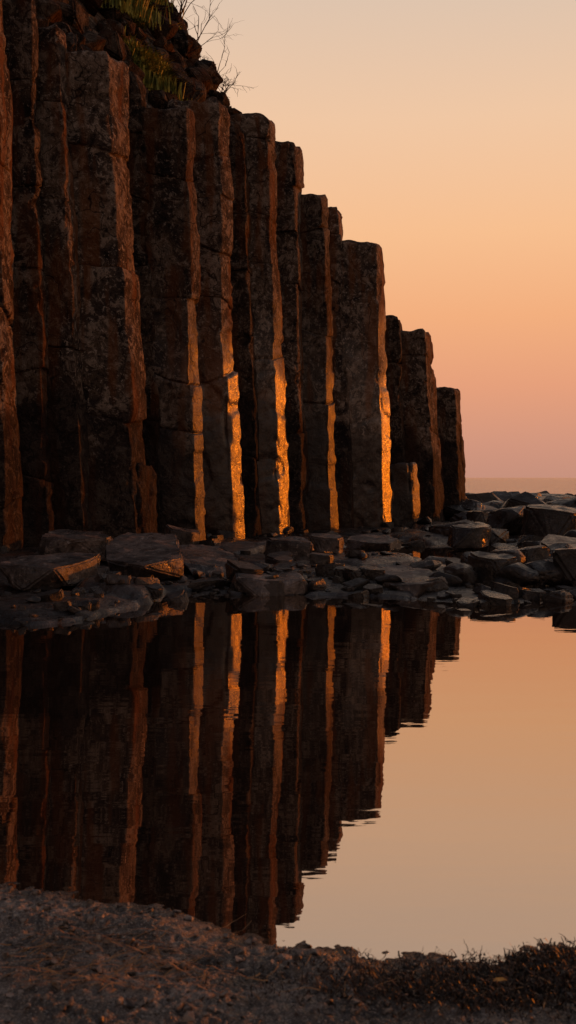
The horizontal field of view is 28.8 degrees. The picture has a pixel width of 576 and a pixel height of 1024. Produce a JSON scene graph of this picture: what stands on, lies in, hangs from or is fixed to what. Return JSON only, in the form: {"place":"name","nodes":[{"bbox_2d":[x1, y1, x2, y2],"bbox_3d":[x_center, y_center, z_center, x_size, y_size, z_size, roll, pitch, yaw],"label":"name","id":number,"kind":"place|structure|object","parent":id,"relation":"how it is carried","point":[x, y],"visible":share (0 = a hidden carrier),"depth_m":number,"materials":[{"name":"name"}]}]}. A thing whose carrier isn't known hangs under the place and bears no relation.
{"place":"outdoors","nodes":[
{"label":"outdoors","id":0,"kind":"place"},
{"bbox_2d":[75,0,209,107],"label":"hill","id":1,"kind":"structure","parent":0,"point":[93,21],"depth_m":16.74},
{"bbox_2d":[35,0,241,115],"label":"rubble","id":2,"kind":"object","parent":1,"relation":"on","point":[70,18],"visible":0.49,"depth_m":16.79,"materials":[{"name":"brown stone"}]},
{"bbox_2d":[101,0,198,100],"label":"grass","id":3,"kind":"structure","parent":1,"relation":"on","point":[154,69],"depth_m":16.70,"materials":[{"name":"green plant"}]},
{"bbox_2d":[177,0,221,26],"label":"bare shrub","id":4,"kind":"object","parent":1,"relation":"on","point":[181,10],"visible":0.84,"depth_m":18.73,"materials":[{"name":"brown plant"}]},
{"bbox_2d":[186,0,244,45],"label":"bare shrub","id":5,"kind":"object","parent":1,"relation":"on","point":[206,24],"visible":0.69,"depth_m":18.60,"materials":[{"name":"brown plant"}]},
{"bbox_2d":[214,75,236,100],"bbox_3d":[-1.010,-6.945,18.258,0.376,0.548,0.411,-1,2,-23],"label":"bare shrub","id":6,"kind":"object","parent":1,"relation":"on","point":[226,90],"visible":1,"depth_m":18.26,"materials":[{"name":"brown plant"}]},
{"bbox_2d":[198,40,254,95],"bbox_3d":[-1.056,-7.325,18.520,1.006,0.958,0.676,-1,2,-17],"label":"bare shrub","id":7,"kind":"object","parent":1,"relation":"on","point":[226,72],"visible":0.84,"depth_m":18.44,"materials":[{"name":"brown plant"}]},
{"bbox_2d":[0,521,572,628],"bbox_3d":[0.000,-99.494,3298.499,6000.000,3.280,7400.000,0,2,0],"label":"ground","id":8,"kind":"structure","parent":0,"point":[134,593],"depth_m":9.57,"materials":[{"name":"grey stone"}]},
{"bbox_2d":[0,0,23,550],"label":"basalt column","id":9,"kind":"structure","parent":8,"relation":"on","point":[11,513],"depth_m":12.81,"materials":[{"name":"brown stone"}]},
{"bbox_2d":[3,0,54,546],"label":"basalt column","id":10,"kind":"structure","parent":8,"relation":"on","point":[29,330],"depth_m":13.34,"materials":[{"name":"brown stone"}]},
{"bbox_2d":[0,552,100,590],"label":"rock slab","id":11,"kind":"object","parent":8,"relation":"on","point":[33,572],"visible":0.94,"depth_m":9.55,"materials":[{"name":"grey stone"}]},
{"bbox_2d":[36,23,92,530],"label":"basalt column","id":12,"kind":"structure","parent":8,"relation":"on","point":[67,428],"depth_m":13.70,"materials":[{"name":"brown stone"}]},
{"bbox_2d":[35,529,112,560],"bbox_3d":[-2.224,0.349,11.777,0.800,0.299,0.881,0,2,0],"label":"rock slab","id":13,"kind":"object","parent":8,"relation":"on","point":[61,541],"visible":0.69,"depth_m":11.45,"materials":[{"name":"grey stone"}]},
{"bbox_2d":[66,50,146,538],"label":"basalt column","id":14,"kind":"structure","parent":8,"relation":"on","point":[114,366],"depth_m":14.07,"materials":[{"name":"brown stone"}]},
{"bbox_2d":[105,532,183,579],"bbox_3d":[-1.446,0.434,11.197,0.755,0.349,2.557,0,2,-8],"label":"rock slab","id":15,"kind":"object","parent":8,"relation":"on","point":[158,555],"visible":0.93,"depth_m":10.61,"materials":[{"name":"grey stone"}]},
{"bbox_2d":[127,72,163,533],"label":"basalt column","id":16,"kind":"structure","parent":8,"relation":"on","point":[137,162],"depth_m":15.29,"materials":[{"name":"brown stone"}]},
{"bbox_2d":[136,462,157,532],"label":"basalt column","id":17,"kind":"structure","parent":8,"relation":"on","point":[146,498],"depth_m":14.48,"materials":[{"name":"brown stone"}]},
{"bbox_2d":[141,107,205,542],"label":"basalt column","id":18,"kind":"structure","parent":8,"relation":"on","point":[172,243],"depth_m":15.33,"materials":[{"name":"brown stone"}]},
{"bbox_2d":[165,524,199,544],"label":"rock slab","id":19,"kind":"object","parent":8,"relation":"on","point":[185,536],"visible":0.63,"depth_m":13.92,"materials":[{"name":"grey stone"}]},
{"bbox_2d":[167,96,244,538],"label":"basalt column","id":20,"kind":"structure","parent":8,"relation":"on","point":[221,430],"depth_m":16.32,"materials":[{"name":"brown stone"}]},
{"bbox_2d":[179,544,239,575],"bbox_3d":[-0.842,0.507,11.608,0.683,0.250,1.843,0,2,-14],"label":"rock slab","id":21,"kind":"object","parent":8,"relation":"on","point":[205,559],"visible":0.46,"depth_m":11.40,"materials":[{"name":"grey stone"}]},
{"bbox_2d":[217,541,265,554],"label":"rock slab","id":22,"kind":"object","parent":8,"relation":"on","point":[235,547],"visible":0.54,"depth_m":13.55,"materials":[{"name":"grey stone"}]},
{"bbox_2d":[229,121,261,537],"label":"basalt column","id":23,"kind":"structure","parent":8,"relation":"on","point":[242,332],"depth_m":17.23,"materials":[{"name":"brown stone"}]},
{"bbox_2d":[230,113,289,533],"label":"basalt column","id":24,"kind":"structure","parent":8,"relation":"on","point":[259,129],"depth_m":17.52,"materials":[{"name":"brown stone"}]},
{"bbox_2d":[230,572,308,595],"bbox_3d":[-0.178,0.629,9.885,0.692,0.187,0.856,-1,2,-25],"label":"rock slab","id":25,"kind":"object","parent":8,"relation":"on","point":[296,583],"visible":0.86,"depth_m":9.56,"materials":[{"name":"grey stone"}]},
{"bbox_2d":[0,491,575,624],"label":"shore rocks","id":26,"kind":"object","parent":8,"relation":"on","point":[501,591],"visible":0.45,"depth_m":9.98,"materials":[{"name":"grey stone"}]},
{"bbox_2d":[265,536,313,560],"bbox_3d":[0.032,0.435,12.860,0.598,0.288,0.580,0,2,0],"label":"rock slab","id":27,"kind":"object","parent":8,"relation":"on","point":[300,548],"visible":0.65,"depth_m":12.61,"materials":[{"name":"grey stone"}]},
{"bbox_2d":[274,141,308,535],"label":"basalt column","id":28,"kind":"structure","parent":8,"relation":"on","point":[289,163],"depth_m":18.29,"materials":[{"name":"brown stone"}]},
{"bbox_2d":[300,194,338,532],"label":"basalt column","id":29,"kind":"structure","parent":8,"relation":"on","point":[321,506],"depth_m":18.75,"materials":[{"name":"brown stone"}]},
{"bbox_2d":[308,533,343,553],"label":"rock slab","id":30,"kind":"object","parent":8,"relation":"on","point":[333,543],"visible":0.83,"depth_m":13.66,"materials":[{"name":"grey stone"}]},
{"bbox_2d":[328,207,353,527],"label":"basalt column","id":31,"kind":"structure","parent":8,"relation":"on","point":[343,464],"depth_m":19.67,"materials":[{"name":"brown stone"}]},
{"bbox_2d":[340,240,393,527],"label":"basalt column","id":32,"kind":"structure","parent":8,"relation":"on","point":[363,323],"depth_m":19.91,"materials":[{"name":"brown stone"}]},
{"bbox_2d":[347,534,400,551],"bbox_3d":[1.155,0.414,15.049,0.750,0.185,1.170,0,2,0],"label":"rock slab","id":33,"kind":"object","parent":8,"relation":"on","point":[372,542],"visible":0.98,"depth_m":14.71,"materials":[{"name":"grey stone"}]},
{"bbox_2d":[385,315,406,463],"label":"basalt column","id":34,"kind":"structure","parent":8,"relation":"on","point":[393,347],"depth_m":21.59,"materials":[{"name":"brown stone"}]},
{"bbox_2d":[390,462,419,526],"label":"basalt column","id":35,"kind":"structure","parent":8,"relation":"on","point":[405,486],"depth_m":20.58,"materials":[{"name":"brown stone"}]},
{"bbox_2d":[380,565,436,596],"bbox_3d":[1.048,0.611,10.067,0.571,0.184,1.328,0,2,-12],"label":"rock slab","id":36,"kind":"object","parent":8,"relation":"on","point":[414,579],"visible":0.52,"depth_m":9.75,"materials":[{"name":"grey stone"}]},
{"bbox_2d":[401,328,444,521],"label":"basalt column","id":37,"kind":"structure","parent":8,"relation":"on","point":[422,447],"depth_m":22.00,"materials":[{"name":"brown stone"}]},
{"bbox_2d":[434,374,445,520],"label":"basalt column","id":38,"kind":"structure","parent":8,"relation":"on","point":[441,471],"depth_m":23.40,"materials":[{"name":"brown stone"}]},
{"bbox_2d":[429,571,462,585],"bbox_3d":[1.375,0.599,9.859,0.255,0.161,0.371,-1,2,-34],"label":"boulder","id":39,"kind":"object","parent":8,"relation":"on","point":[452,580],"visible":0.53,"depth_m":9.72,"materials":[{"name":"grey stone"}]},
{"bbox_2d":[436,387,465,520],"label":"basalt column","id":40,"kind":"structure","parent":8,"relation":"on","point":[449,421],"depth_m":23.47,"materials":[{"name":"brown stone"}]},
{"bbox_2d":[443,562,477,584],"bbox_3d":[1.535,0.563,9.980,0.315,0.225,0.403,0,2,0],"label":"boulder","id":41,"kind":"object","parent":8,"relation":"on","point":[465,572],"visible":0.61,"depth_m":9.86,"materials":[{"name":"grey stone"}]},
{"bbox_2d":[462,437,465,481],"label":"basalt column","id":42,"kind":"structure","parent":8,"relation":"on","point":[464,464],"depth_m":24.47,"materials":[{"name":"brown stone"}]},
{"bbox_2d":[460,551,471,563],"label":"boulder","id":43,"kind":"object","parent":8,"relation":"on","point":[464,558],"visible":0.12,"depth_m":11.08,"materials":[{"name":"grey stone"}]},
{"bbox_2d":[447,522,490,548],"bbox_3d":[2.543,0.327,15.696,0.608,0.356,0.715,0,2,0],"label":"rock slab","id":44,"kind":"object","parent":8,"relation":"on","point":[471,535],"visible":1,"depth_m":15.42,"materials":[{"name":"grey stone"}]},
{"bbox_2d":[466,511,488,523],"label":"boulder","id":45,"kind":"object","parent":8,"relation":"on","point":[477,516],"visible":0.33,"depth_m":19.25,"materials":[{"name":"grey stone"}]},
{"bbox_2d":[468,551,517,586],"bbox_3d":[1.820,0.526,10.116,0.278,0.323,0.487,-2,2,-44],"label":"boulder","id":46,"kind":"object","parent":8,"relation":"on","point":[487,566],"visible":0.55,"depth_m":10.01,"materials":[{"name":"grey stone"}]},
{"bbox_2d":[486,506,525,535],"bbox_3d":[3.640,0.166,18.092,0.896,0.537,0.795,0,2,0],"label":"boulder","id":47,"kind":"object","parent":8,"relation":"on","point":[510,519],"visible":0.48,"depth_m":17.88,"materials":[{"name":"grey stone"}]},
{"bbox_2d":[491,548,525,563],"bbox_3d":[2.208,0.502,11.285,0.403,0.278,0.306,1,2,31],"label":"boulder","id":48,"kind":"object","parent":8,"relation":"on","point":[518,555],"visible":0.41,"depth_m":11.16,"materials":[{"name":"grey stone"}]},
{"bbox_2d":[496,562,540,586],"bbox_3d":[2.026,0.553,9.871,0.400,0.211,0.289,0,2,0],"label":"boulder","id":49,"kind":"object","parent":8,"relation":"on","point":[521,575],"visible":0.89,"depth_m":9.79,"materials":[{"name":"grey stone"}]},
{"bbox_2d":[523,541,540,546],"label":"boulder","id":50,"kind":"object","parent":8,"relation":"on","point":[530,543],"visible":0.2,"depth_m":12.91,"materials":[{"name":"grey stone"}]},
{"bbox_2d":[518,545,549,563],"bbox_3d":[2.557,0.494,11.630,0.385,0.298,0.325,0,2,0],"label":"boulder","id":51,"kind":"object","parent":8,"relation":"on","point":[535,553],"visible":0.37,"depth_m":11.50,"materials":[{"name":"grey stone"}]},
{"bbox_2d":[524,560,562,585],"bbox_3d":[2.310,0.548,10.040,0.449,0.242,0.306,-1,2,-27],"label":"boulder","id":52,"kind":"object","parent":8,"relation":"on","point":[550,573],"visible":0.58,"depth_m":9.92,"materials":[{"name":"grey stone"}]},
{"bbox_2d":[520,505,575,536],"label":"boulder","id":53,"kind":"object","parent":8,"relation":"on","point":[543,520],"visible":0.69,"depth_m":16.48,"materials":[{"name":"grey stone"}]},
{"bbox_2d":[545,497,575,506],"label":"boulder","id":54,"kind":"object","parent":8,"relation":"on","point":[569,502],"visible":0.25,"depth_m":24.97,"materials":[{"name":"grey stone"}]},
{"bbox_2d":[547,543,574,556],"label":"boulder","id":55,"kind":"object","parent":8,"relation":"on","point":[552,547],"visible":0.26,"depth_m":12.08,"materials":[{"name":"grey stone"}]},
{"bbox_2d":[552,548,575,584],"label":"boulder","id":56,"kind":"object","parent":8,"relation":"on","point":[564,560],"visible":0.78,"depth_m":9.92,"materials":[{"name":"grey stone"}]},
{"bbox_2d":[563,530,575,537],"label":"boulder","id":57,"kind":"object","parent":8,"relation":"on","point":[571,533],"visible":0.27,"depth_m":13.46,"materials":[{"name":"grey stone"}]},
{"bbox_2d":[0,540,575,965],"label":"tide pool","id":58,"kind":"structure","parent":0,"point":[376,776],"depth_m":3.88,"materials":[{"name":"liquid"}]},
{"bbox_2d":[0,881,575,1023],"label":"sand beach","id":59,"kind":"structure","parent":0,"point":[283,1009],"depth_m":2.19,"materials":[{"name":"grey gravel"}]},
{"bbox_2d":[0,913,575,1013],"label":"dry straw","id":60,"kind":"object","parent":59,"relation":"on","point":[125,966],"visible":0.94,"depth_m":2.21,"materials":[{"name":"brown plant"}]},
{"bbox_2d":[176,933,575,1023],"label":"seaweed","id":61,"kind":"object","parent":59,"relation":"on","point":[550,956],"visible":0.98,"depth_m":2.16,"materials":[{"name":"brown plant"}]},
{"bbox_2d":[494,977,507,980],"bbox_3d":[0.406,0.895,2.143,0.030,0.005,0.012,0,2,0],"label":"fallen leaf","id":62,"kind":"object","parent":61,"relation":"on","point":[500,979],"visible":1,"depth_m":2.15,"materials":[{"name":"brown plant"}]},
{"bbox_2d":[169,0,575,477],"label":"sky","id":63,"kind":"structure","parent":0,"point":[441,134],"materials":[{"name":"orange"}]},
{"bbox_2d":[465,478,575,494],"bbox_3d":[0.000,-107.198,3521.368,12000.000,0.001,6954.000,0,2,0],"label":"sea","id":64,"kind":"structure","parent":0,"point":[532,485],"depth_m":142.15,"materials":[{"name":"liquid"}]}
]}

